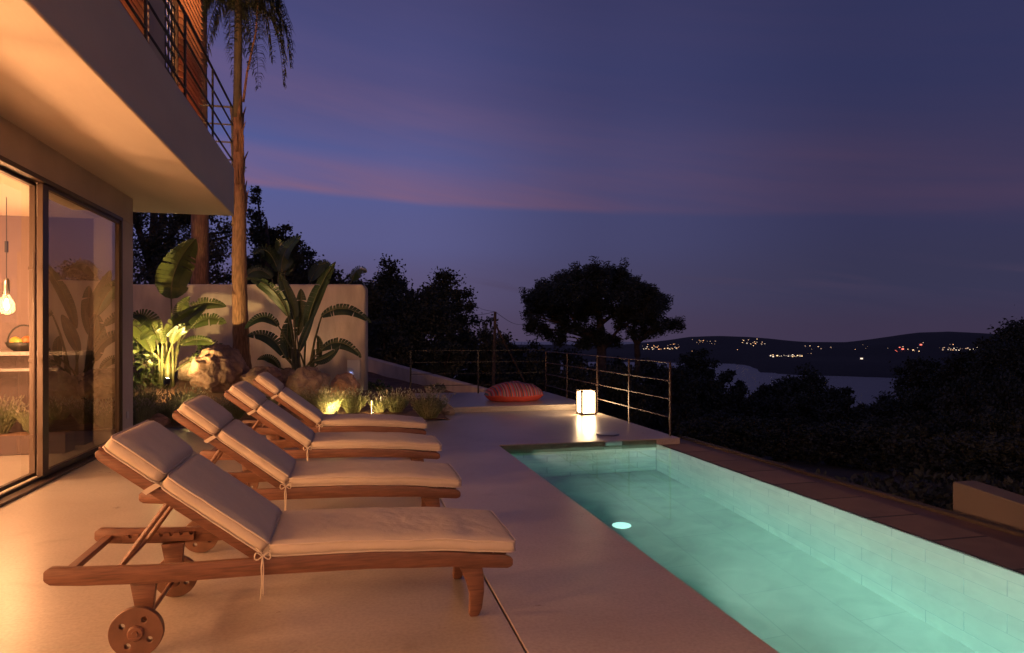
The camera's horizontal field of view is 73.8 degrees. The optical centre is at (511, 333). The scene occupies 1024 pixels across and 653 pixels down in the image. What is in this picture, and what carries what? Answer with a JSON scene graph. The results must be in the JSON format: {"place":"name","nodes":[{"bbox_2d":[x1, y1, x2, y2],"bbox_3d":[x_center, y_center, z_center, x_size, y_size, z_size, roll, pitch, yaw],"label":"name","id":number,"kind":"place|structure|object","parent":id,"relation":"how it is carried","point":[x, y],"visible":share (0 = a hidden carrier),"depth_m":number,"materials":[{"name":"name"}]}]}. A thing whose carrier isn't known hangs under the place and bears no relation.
{"place":"outdoors","nodes":[
{"label":"outdoors","id":0,"kind":"place"},
{"bbox_2d":[0,351,28,431],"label":"kitchen island","id":1,"kind":"structure","parent":0,"point":[14,373],"depth_m":8.36,"materials":[{"name":"brown stone"}]},
{"bbox_2d":[5,324,28,350],"bbox_3d":[-5.987,0.055,8.390,0.389,0.330,0.391,0,0,31],"label":"fruit basket","id":2,"kind":"object","parent":1,"relation":"on","point":[16,344],"visible":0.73,"depth_m":8.27,"materials":[{"name":"black metal"}]},
{"bbox_2d":[7,402,28,433],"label":"indoor plant","id":3,"kind":"object","parent":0,"point":[24,421],"visible":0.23,"depth_m":7.95,"materials":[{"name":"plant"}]},
{"bbox_2d":[0,428,524,652],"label":"deck","id":4,"kind":"structure","parent":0,"point":[60,521],"depth_m":3.60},
{"bbox_2d":[0,0,233,506],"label":"villa","id":5,"kind":"object","parent":4,"relation":"on","point":[105,134],"visible":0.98,"depth_m":6.89,"materials":[{"name":"paint"}]},
{"bbox_2d":[3,197,10,309],"bbox_3d":[-5.495,-0.838,7.417,0.184,1.285,0.184,0,0,-14],"label":"pendant lamp","id":6,"kind":"object","parent":5,"relation":"hanging from","point":[6,285],"visible":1,"depth_m":7.41,"materials":[{"name":"grey"}]},
{"bbox_2d":[0,432,28,454],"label":"indoor planter","id":7,"kind":"object","parent":5,"relation":"on","point":[14,443],"depth_m":7.85,"materials":[{"name":"grey"}]},
{"bbox_2d":[0,394,28,433],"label":"indoor plant","id":8,"kind":"object","parent":7,"relation":"on","point":[7,420],"visible":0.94,"depth_m":7.99,"materials":[{"name":"green plant"}]},
{"bbox_2d":[0,166,36,491],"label":"sliding door","id":9,"kind":"structure","parent":5,"relation":"in","point":[32,267],"depth_m":6.39,"materials":[{"name":"brown metal"}]},
{"bbox_2d":[37,183,119,476],"bbox_3d":[-4.699,-0.035,7.507,0.050,2.759,2.260,0,0,-14],"label":"fixed door","id":10,"kind":"structure","parent":5,"relation":"in","point":[78,244],"depth_m":7.25,"materials":[{"name":"glass"}]},
{"bbox_2d":[43,420,515,652],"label":"sun lounger","id":11,"kind":"object","parent":4,"relation":"on","point":[213,501],"visible":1,"depth_m":3.21,"materials":[{"name":"fabric"}]},
{"bbox_2d":[139,395,461,552],"bbox_3d":[-1.424,0.921,4.860,2.074,0.959,0.768,0,0,-14],"label":"sun lounger","id":12,"kind":"object","parent":4,"relation":"on","point":[207,419],"visible":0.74,"depth_m":4.64,"materials":[{"name":"fabric"}]},
{"bbox_2d":[200,381,441,488],"bbox_3d":[-1.721,0.922,6.359,2.079,0.957,0.768,0,0,-13],"label":"sun lounger","id":13,"kind":"object","parent":4,"relation":"on","point":[293,431],"visible":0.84,"depth_m":6.12,"materials":[{"name":"fabric"}]},
{"bbox_2d":[242,372,426,449],"bbox_3d":[-2.037,0.920,7.830,2.076,0.959,0.768,0,0,-14],"label":"sun lounger","id":14,"kind":"object","parent":4,"relation":"on","point":[315,419],"visible":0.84,"depth_m":7.59,"materials":[{"name":"fabric"}]},
{"bbox_2d":[133,366,447,426],"bbox_3d":[-5.688,1.131,12.777,8.540,0.846,5.600,0,0,-14],"label":"planting bed","id":15,"kind":"object","parent":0,"point":[408,410],"visible":0.09,"depth_m":11.92,"materials":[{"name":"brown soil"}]},
{"bbox_2d":[133,371,153,385],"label":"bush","id":16,"kind":"object","parent":15,"relation":"on","point":[146,379],"visible":0.19,"depth_m":12.24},
{"bbox_2d":[133,336,165,389],"bbox_3d":[-6.523,0.500,12.017,0.917,1.020,0.730,0,0,-14],"label":"leafy bush","id":17,"kind":"object","parent":15,"relation":"on","point":[147,355],"visible":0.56,"depth_m":11.94,"materials":[{"name":"green plant"}]},
{"bbox_2d":[133,384,166,411],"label":"lavender","id":18,"kind":"object","parent":15,"relation":"on","point":[150,395],"visible":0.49,"depth_m":10.85,"materials":[{"name":"green plant"}]},
{"bbox_2d":[133,397,167,425],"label":"lavender","id":19,"kind":"object","parent":15,"relation":"on","point":[142,414],"visible":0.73,"depth_m":10.16,"materials":[{"name":"green plant"}]},
{"bbox_2d":[145,413,170,427],"bbox_3d":[-5.353,1.321,10.281,0.329,0.232,0.440,0,0,18],"label":"boulder","id":20,"kind":"object","parent":15,"relation":"on","point":[162,419],"visible":0.51,"depth_m":10.21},
{"bbox_2d":[147,395,185,421],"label":"lavender","id":21,"kind":"object","parent":15,"relation":"on","point":[169,409],"visible":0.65,"depth_m":10.47,"materials":[{"name":"green plant"}]},
{"bbox_2d":[163,378,170,394],"bbox_3d":[-5.765,0.980,11.403,0.112,0.465,0.143,0,0,-14],"label":"garden spotlight","id":22,"kind":"object","parent":15,"relation":"on","point":[167,381],"visible":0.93,"depth_m":11.37,"materials":[{"name":"black metal"}]},
{"bbox_2d":[133,238,225,388],"bbox_3d":[-5.941,-0.350,12.152,1.844,2.713,1.389,0,0,-57],"label":"banana plant","id":23,"kind":"object","parent":15,"relation":"on","point":[174,284],"visible":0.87,"depth_m":12.21,"materials":[{"name":"green plant"}]},
{"bbox_2d":[159,383,210,405],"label":"lavender","id":24,"kind":"object","parent":15,"relation":"on","point":[191,394],"visible":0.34,"depth_m":11.02,"materials":[{"name":"green plant"}]},
{"bbox_2d":[177,356,194,380],"bbox_3d":[-6.013,0.670,12.851,0.534,0.474,0.612,0,0,-22],"label":"boulder","id":25,"kind":"object","parent":15,"relation":"on","point":[182,372],"visible":0.35,"depth_m":12.61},
{"bbox_2d":[192,336,222,355],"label":"leafy bush","id":26,"kind":"object","parent":15,"relation":"on","point":[201,348],"visible":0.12,"depth_m":13.04,"materials":[{"name":"green plant"}]},
{"bbox_2d":[187,343,249,392],"bbox_3d":[-5.332,0.626,12.514,0.954,0.889,1.188,0,0,19],"label":"boulder","id":27,"kind":"object","parent":15,"relation":"on","point":[216,368],"visible":0.9,"depth_m":12.13,"materials":[{"name":"stone"}]},
{"bbox_2d":[212,396,248,419],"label":"lavender","id":28,"kind":"object","parent":15,"relation":"on","point":[235,411],"visible":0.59,"depth_m":10.74,"materials":[{"name":"green plant"}]},
{"bbox_2d":[201,0,295,368],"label":"palm tree","id":29,"kind":"object","parent":15,"relation":"on","point":[241,9],"visible":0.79,"depth_m":13.11,"materials":[{"name":"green plant"}]},
{"bbox_2d":[133,284,367,427],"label":"garden wall","id":30,"kind":"structure","parent":15,"relation":"on","point":[353,330],"depth_m":14.70,"materials":[{"name":"paint"}]},
{"bbox_2d":[347,360,359,378],"bbox_3d":[-3.397,0.780,14.649,0.270,0.420,0.078,0,0,0],"label":"meter box","id":31,"kind":"object","parent":30,"relation":"attached to","point":[353,367],"visible":0.67,"depth_m":14.62,"materials":[{"name":"grey plastic"}]},
{"bbox_2d":[240,366,285,396],"bbox_3d":[-4.595,0.886,12.590,1.008,0.567,0.830,0,0,40],"label":"boulder","id":32,"kind":"object","parent":15,"relation":"on","point":[251,375],"visible":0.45,"depth_m":12.35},
{"bbox_2d":[280,368,295,383],"bbox_3d":[-4.250,0.907,13.267,0.684,0.495,0.536,0,0,-3],"label":"boulder","id":33,"kind":"object","parent":15,"relation":"on","point":[285,372],"visible":0.14,"depth_m":13.12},
{"bbox_2d":[285,366,329,397],"bbox_3d":[-3.799,0.937,12.652,0.834,0.662,0.665,0,0,-11],"label":"boulder","id":34,"kind":"object","parent":15,"relation":"on","point":[302,377],"visible":0.63,"depth_m":12.44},
{"bbox_2d":[244,262,371,369],"bbox_3d":[-3.951,-0.123,13.340,2.361,2.577,0.819,0,0,-14],"label":"banana plant","id":35,"kind":"object","parent":15,"relation":"on","point":[286,302],"visible":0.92,"depth_m":13.31,"materials":[{"name":"green plant"}]},
{"bbox_2d":[295,387,324,401],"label":"lavender","id":36,"kind":"object","parent":15,"relation":"on","point":[307,395],"visible":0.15,"depth_m":11.54,"materials":[{"name":"green plant"}]},
{"bbox_2d":[301,383,353,413],"bbox_3d":[-3.116,1.099,11.397,0.840,0.516,0.808,0,0,10],"label":"lavender","id":37,"kind":"object","parent":15,"relation":"on","point":[329,404],"visible":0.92,"depth_m":11.28,"materials":[{"name":"green plant"}]},
{"bbox_2d":[329,372,360,398],"bbox_3d":[-3.233,1.037,13.210,0.542,0.564,0.749,0,0,4],"label":"boulder","id":38,"kind":"object","parent":15,"relation":"on","point":[347,380],"visible":0.52,"depth_m":12.98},
{"bbox_2d":[334,386,374,412],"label":"lavender","id":39,"kind":"object","parent":15,"relation":"on","point":[352,405],"visible":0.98,"depth_m":11.50,"materials":[{"name":"green plant"}]},
{"bbox_2d":[363,393,392,412],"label":"lavender","id":40,"kind":"object","parent":15,"relation":"on","point":[379,407],"visible":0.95,"depth_m":11.63,"materials":[{"name":"green plant"}]},
{"bbox_2d":[377,387,414,412],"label":"lavender","id":41,"kind":"object","parent":15,"relation":"on","point":[398,403],"visible":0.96,"depth_m":11.76,"materials":[{"name":"green plant"}]},
{"bbox_2d":[403,385,455,418],"bbox_3d":[-1.329,1.124,11.118,0.801,0.520,0.886,0,0,-20],"label":"lavender","id":42,"kind":"object","parent":15,"relation":"on","point":[428,408],"visible":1,"depth_m":11.05,"materials":[{"name":"green plant"}]},
{"bbox_2d":[437,403,454,414],"bbox_3d":[-1.168,1.316,11.758,0.378,0.218,0.317,0,0,22],"label":"boulder","id":43,"kind":"object","parent":15,"relation":"on","point":[448,409],"visible":0.45,"depth_m":11.65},
{"bbox_2d":[368,372,453,397],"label":"earth bank","id":44,"kind":"structure","parent":0,"point":[392,382],"depth_m":18.28,"materials":[{"name":"red soil"}]},
{"bbox_2d":[368,379,392,394],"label":"dry bush","id":45,"kind":"object","parent":44,"relation":"on","point":[373,386],"visible":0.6,"depth_m":15.08,"materials":[{"name":"green plant"}]},
{"bbox_2d":[424,382,446,392],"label":"dry bush","id":46,"kind":"object","parent":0,"point":[440,389],"visible":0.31,"depth_m":15.61,"materials":[{"name":"green plant"}]},
{"bbox_2d":[133,0,1023,341],"label":"sky","id":47,"kind":"structure","parent":0,"point":[790,170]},
{"bbox_2d":[421,409,778,652],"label":"deck","id":48,"kind":"structure","parent":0,"point":[575,577],"depth_m":4.11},
{"bbox_2d":[410,350,670,435],"bbox_3d":[1.021,0.896,12.752,2.681,1.067,6.777,0,0,-40],"label":"terrace railing","id":49,"kind":"object","parent":48,"relation":"on","point":[567,378],"visible":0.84,"depth_m":12.95,"materials":[{"name":"black"}]},
{"bbox_2d":[500,440,655,450],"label":"swimming pool","id":50,"kind":"structure","parent":48,"relation":"in","point":[579,445],"depth_m":8.79,"materials":[{"name":"stone"}]},
{"bbox_2d":[507,444,1023,652],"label":"water","id":51,"kind":"structure","parent":50,"relation":"in","point":[779,569],"depth_m":4.42,"materials":[{"name":"liquid"}]},
{"bbox_2d":[576,389,596,414],"bbox_3d":[1.286,1.190,11.802,0.283,0.420,0.283,0,0,-14],"label":"floor lantern","id":52,"kind":"object","parent":48,"relation":"on","point":[586,401],"visible":1,"depth_m":11.69,"materials":[{"name":"white"}]},
{"bbox_2d":[596,432,618,435],"bbox_3d":[1.322,1.387,9.434,0.320,0.024,0.320,0,0,-14],"label":"skimmer lid","id":53,"kind":"object","parent":48,"relation":"in","point":[607,433],"visible":1,"depth_m":9.37,"materials":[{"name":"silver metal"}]},
{"bbox_2d":[662,442,1023,574],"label":"overflow paving","id":54,"kind":"structure","parent":48,"relation":"on","point":[1009,556],"depth_m":5.61,"materials":[{"name":"stone"}]},
{"bbox_2d":[454,342,908,407],"bbox_3d":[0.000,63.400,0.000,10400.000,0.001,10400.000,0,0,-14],"label":"sea","id":55,"kind":"structure","parent":0,"point":[865,388],"depth_m":916.62,"materials":[{"name":"blue liquid"}]},
{"bbox_2d":[477,332,1017,510],"bbox_3d":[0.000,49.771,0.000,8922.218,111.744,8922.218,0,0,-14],"label":"hillside terrain","id":56,"kind":"structure","parent":0,"point":[842,358],"depth_m":1552.75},
{"bbox_2d":[133,213,231,283],"bbox_3d":[-10.046,-1.457,21.121,3.078,5.967,3.132,0,0,-14],"label":"pine tree","id":57,"kind":"object","parent":56,"relation":"on","point":[217,255],"visible":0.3,"depth_m":20.66,"materials":[{"name":"green plant"}]},
{"bbox_2d":[133,167,255,283],"bbox_3d":[-11.723,-2.691,22.865,5.889,9.232,5.294,0,0,-14],"label":"pine tree","id":58,"kind":"object","parent":56,"relation":"on","point":[138,219],"visible":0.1,"depth_m":22.46,"materials":[{"name":"green plant"}]},
{"bbox_2d":[190,15,208,283],"bbox_3d":[-7.381,-5.573,16.221,3.596,15.949,3.644,0,0,-14],"label":"palm tree","id":59,"kind":"object","parent":56,"relation":"on","point":[200,234],"visible":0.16,"depth_m":16.09,"materials":[{"name":"brown plant"}]},
{"bbox_2d":[228,185,277,283],"bbox_3d":[-9.983,-1.935,26.997,2.127,7.948,2.160,0,0,1],"label":"pine tree","id":60,"kind":"object","parent":56,"relation":"on","point":[259,236],"visible":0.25,"depth_m":26.89,"materials":[{"name":"green plant"}]},
{"bbox_2d":[247,221,295,272],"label":"pine tree","id":61,"kind":"object","parent":56,"relation":"on","point":[287,227],"visible":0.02,"depth_m":30.92,"materials":[{"name":"green plant"}]},
{"bbox_2d":[252,226,305,283],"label":"pine tree","id":62,"kind":"object","parent":56,"relation":"on","point":[291,277],"visible":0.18,"depth_m":27.84,"materials":[{"name":"green plant"}]},
{"bbox_2d":[294,243,316,280],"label":"pine tree","id":63,"kind":"object","parent":56,"relation":"on","point":[308,253],"visible":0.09,"depth_m":32.73,"materials":[{"name":"green plant"}]},
{"bbox_2d":[247,235,366,283],"bbox_3d":[-5.034,-0.559,16.775,2.894,3.624,0.651,0,0,-14],"label":"banana plant","id":64,"kind":"object","parent":56,"relation":"on","point":[281,259],"visible":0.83,"depth_m":16.66,"materials":[{"name":"green plant"}]},
{"bbox_2d":[295,254,343,283],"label":"pine tree","id":65,"kind":"object","parent":56,"relation":"on","point":[311,261],"visible":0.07,"depth_m":29.63,"materials":[{"name":"green plant"}]},
{"bbox_2d":[336,273,396,344],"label":"pine tree","id":66,"kind":"object","parent":56,"relation":"on","point":[372,298],"visible":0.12,"depth_m":26.62,"materials":[{"name":"green plant"}]},
{"bbox_2d":[362,253,421,313],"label":"pine tree","id":67,"kind":"object","parent":56,"relation":"on","point":[388,279],"visible":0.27,"depth_m":29.65,"materials":[{"name":"green plant"}]},
{"bbox_2d":[368,287,446,367],"bbox_3d":[-4.296,0.403,26.990,3.723,4.605,3.310,0,0,-39],"label":"pine tree","id":68,"kind":"object","parent":56,"relation":"on","point":[381,306],"visible":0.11,"depth_m":26.40,"materials":[{"name":"green plant"}]},
{"bbox_2d":[371,284,469,370],"bbox_3d":[-3.675,0.486,26.099,4.123,4.809,3.726,0,0,-14],"label":"pine tree","id":69,"kind":"object","parent":56,"relation":"on","point":[418,316],"visible":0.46,"depth_m":25.44,"materials":[{"name":"green plant"}]},
{"bbox_2d":[368,356,487,392],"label":"retaining wall","id":70,"kind":"structure","parent":56,"relation":"on","point":[388,369],"depth_m":18.65,"materials":[{"name":"paint"}]},
{"bbox_2d":[410,266,477,336],"bbox_3d":[-2.855,0.355,28.018,2.806,6.103,2.881,0,0,35],"label":"pine tree","id":71,"kind":"object","parent":56,"relation":"on","point":[445,282],"visible":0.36,"depth_m":27.48,"materials":[{"name":"green plant"}]},
{"bbox_2d":[443,317,514,381],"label":"pine tree","id":72,"kind":"object","parent":56,"relation":"on","point":[483,355],"visible":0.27,"depth_m":26.62,"materials":[{"name":"green plant"}]},
{"bbox_2d":[432,300,526,385],"bbox_3d":[-0.998,-0.108,40.055,3.879,5.703,40.021,0,0,-2],"label":"utility pole","id":73,"kind":"object","parent":56,"relation":"on","point":[495,326],"visible":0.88,"depth_m":23.96,"materials":[{"name":"brown wood"}]},
{"bbox_2d":[449,314,517,376],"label":"pine tree","id":74,"kind":"object","parent":56,"relation":"on","point":[507,338],"visible":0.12,"depth_m":29.95,"materials":[{"name":"green plant"}]},
{"bbox_2d":[467,344,525,369],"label":"pine tree","id":75,"kind":"object","parent":56,"relation":"on","point":[522,357],"visible":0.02,"depth_m":36.02,"materials":[{"name":"green plant"}]},
{"bbox_2d":[498,342,529,375],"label":"pine tree","id":76,"kind":"object","parent":56,"relation":"on","point":[518,351],"visible":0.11,"depth_m":33.64,"materials":[{"name":"green plant"}]},
{"bbox_2d":[514,338,562,379],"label":"pine tree","id":77,"kind":"object","parent":56,"relation":"on","point":[532,344],"visible":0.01,"depth_m":39.73,"materials":[{"name":"green plant"}]},
{"bbox_2d":[542,344,595,389],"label":"pine tree","id":78,"kind":"object","parent":56,"relation":"on","point":[576,360],"visible":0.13,"depth_m":41.32,"materials":[{"name":"green plant"}]},
{"bbox_2d":[551,363,607,410],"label":"pine tree","id":79,"kind":"object","parent":56,"relation":"on","point":[575,373],"visible":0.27,"depth_m":27.73,"materials":[{"name":"green plant"}]},
{"bbox_2d":[518,256,685,411],"bbox_3d":[4.608,1.115,36.110,9.094,10.186,6.532,0,0,-14],"label":"umbrella pine","id":80,"kind":"object","parent":56,"relation":"on","point":[584,291],"visible":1,"depth_m":34.98,"materials":[{"name":"green plant"}]},
{"bbox_2d":[586,354,648,413],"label":"pine tree","id":81,"kind":"object","parent":56,"relation":"on","point":[616,361],"visible":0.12,"depth_m":45.15,"materials":[{"name":"green plant"}]},
{"bbox_2d":[598,363,656,426],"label":"pine tree","id":82,"kind":"object","parent":56,"relation":"on","point":[637,400],"visible":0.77,"depth_m":29.60,"materials":[{"name":"green plant"}]},
{"bbox_2d":[630,357,666,429],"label":"pine tree","id":83,"kind":"object","parent":56,"relation":"on","point":[652,369],"visible":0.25,"depth_m":51.30,"materials":[{"name":"green plant"}]},
{"bbox_2d":[661,363,692,431],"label":"pine tree","id":84,"kind":"object","parent":56,"relation":"on","point":[680,369],"visible":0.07,"depth_m":50.02,"materials":[{"name":"green plant"}]},
{"bbox_2d":[674,347,721,385],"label":"pine tree","id":85,"kind":"object","parent":56,"relation":"on","point":[696,364],"visible":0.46,"depth_m":61.27,"materials":[{"name":"green plant"}]},
{"bbox_2d":[686,374,739,416],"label":"pine tree","id":86,"kind":"object","parent":56,"relation":"on","point":[709,396],"visible":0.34,"depth_m":49.25,"materials":[{"name":"green plant"}]},
{"bbox_2d":[716,368,749,404],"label":"pine tree","id":87,"kind":"object","parent":56,"relation":"on","point":[728,375],"visible":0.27,"depth_m":69.60,"materials":[{"name":"green plant"}]},
{"bbox_2d":[725,386,757,417],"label":"pine tree","id":88,"kind":"object","parent":56,"relation":"on","point":[742,407],"visible":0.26,"depth_m":51.17,"materials":[{"name":"green plant"}]},
{"bbox_2d":[744,382,793,404],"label":"pine tree","id":89,"kind":"object","parent":56,"relation":"on","point":[763,390],"visible":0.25,"depth_m":69.30,"materials":[{"name":"green plant"}]},
{"bbox_2d":[769,362,831,418],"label":"pine tree","id":90,"kind":"object","parent":56,"relation":"on","point":[810,382],"visible":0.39,"depth_m":73.09,"materials":[{"name":"green plant"}]},
{"bbox_2d":[817,384,855,409],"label":"pine tree","id":91,"kind":"object","parent":56,"relation":"on","point":[834,393],"visible":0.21,"depth_m":71.44,"materials":[{"name":"green plant"}]},
{"bbox_2d":[811,468,863,484],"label":"dark shrub","id":92,"kind":"object","parent":56,"relation":"on","point":[818,471],"depth_m":13.30,"materials":[{"name":"green plant"}]},
{"bbox_2d":[814,396,867,425],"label":"pine tree","id":93,"kind":"object","parent":56,"relation":"on","point":[836,410],"visible":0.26,"depth_m":47.82,"materials":[{"name":"green plant"}]},
{"bbox_2d":[857,400,897,421],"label":"pine tree","id":94,"kind":"object","parent":56,"relation":"on","point":[886,409],"visible":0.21,"depth_m":45.73,"materials":[{"name":"green plant"}]},
{"bbox_2d":[865,390,899,417],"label":"pine tree","id":95,"kind":"object","parent":56,"relation":"on","point":[885,398],"visible":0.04,"depth_m":65.83,"materials":[{"name":"green plant"}]},
{"bbox_2d":[833,472,933,504],"bbox_3d":[6.519,3.026,12.486,2.197,0.922,1.810,0,0,-14],"label":"dark shrub","id":96,"kind":"object","parent":56,"relation":"on","point":[879,485],"visible":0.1,"depth_m":12.33,"materials":[{"name":"green plant"}]},
{"bbox_2d":[869,465,962,507],"bbox_3d":[7.616,2.944,12.488,2.180,1.085,1.881,0,0,-14],"label":"dark shrub","id":97,"kind":"object","parent":56,"relation":"on","point":[922,484],"visible":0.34,"depth_m":12.48,"materials":[{"name":"green plant"}]},
{"bbox_2d":[888,355,945,414],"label":"pine tree","id":98,"kind":"object","parent":56,"relation":"on","point":[918,370],"visible":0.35,"depth_m":51.70,"materials":[{"name":"green plant"}]},
{"bbox_2d":[922,347,986,401],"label":"pine tree","id":99,"kind":"object","parent":56,"relation":"on","point":[942,376],"visible":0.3,"depth_m":45.47,"materials":[{"name":"green plant"}]},
{"bbox_2d":[926,473,1022,510],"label":"dark shrub","id":100,"kind":"object","parent":56,"relation":"on","point":[986,478],"visible":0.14,"depth_m":12.18,"materials":[{"name":"green plant"}]},
{"bbox_2d":[949,316,1023,403],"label":"pine tree","id":101,"kind":"object","parent":56,"relation":"on","point":[995,356],"visible":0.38,"depth_m":39.79,"materials":[{"name":"green plant"}]},
{"bbox_2d":[953,481,1023,530],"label":"boundary wall","id":102,"kind":"structure","parent":56,"relation":"on","point":[985,502],"depth_m":5.47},
{"bbox_2d":[990,476,1023,495],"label":"dark shrub","id":103,"kind":"object","parent":56,"relation":"on","point":[1010,481],"visible":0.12,"depth_m":11.72,"materials":[{"name":"green plant"}]},
{"bbox_2d":[994,305,1023,390],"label":"pine tree","id":104,"kind":"object","parent":56,"relation":"on","point":[1018,350],"visible":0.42,"depth_m":38.62,"materials":[{"name":"green plant"}]},
{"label":"pool foundation","id":105,"kind":"structure","parent":56,"relation":"on","visible":0},
{"bbox_2d":[680,438,1023,547],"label":"drain channel","id":106,"kind":"object","parent":105,"relation":"on","point":[998,535],"visible":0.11,"depth_m":5.87,"materials":[{"name":"stone"}]},
{"bbox_2d":[681,436,1023,537],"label":"kerb","id":107,"kind":"structure","parent":105,"relation":"on","point":[1002,528],"depth_m":6.30,"materials":[{"name":"stone"}]},
{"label":"terrace retaining wall","id":108,"kind":"object","parent":56,"relation":"on","visible":0},
{"bbox_2d":[409,391,575,420],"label":"terrace platform","id":109,"kind":"structure","parent":108,"relation":"on","point":[470,402],"depth_m":12.69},
{"bbox_2d":[484,381,543,401],"bbox_3d":[0.039,1.118,13.301,1.150,0.374,0.880,0,0,-18],"label":"bean bag","id":110,"kind":"object","parent":109,"relation":"on","point":[515,391],"visible":1,"depth_m":12.97,"materials":[{"name":"fabric"}]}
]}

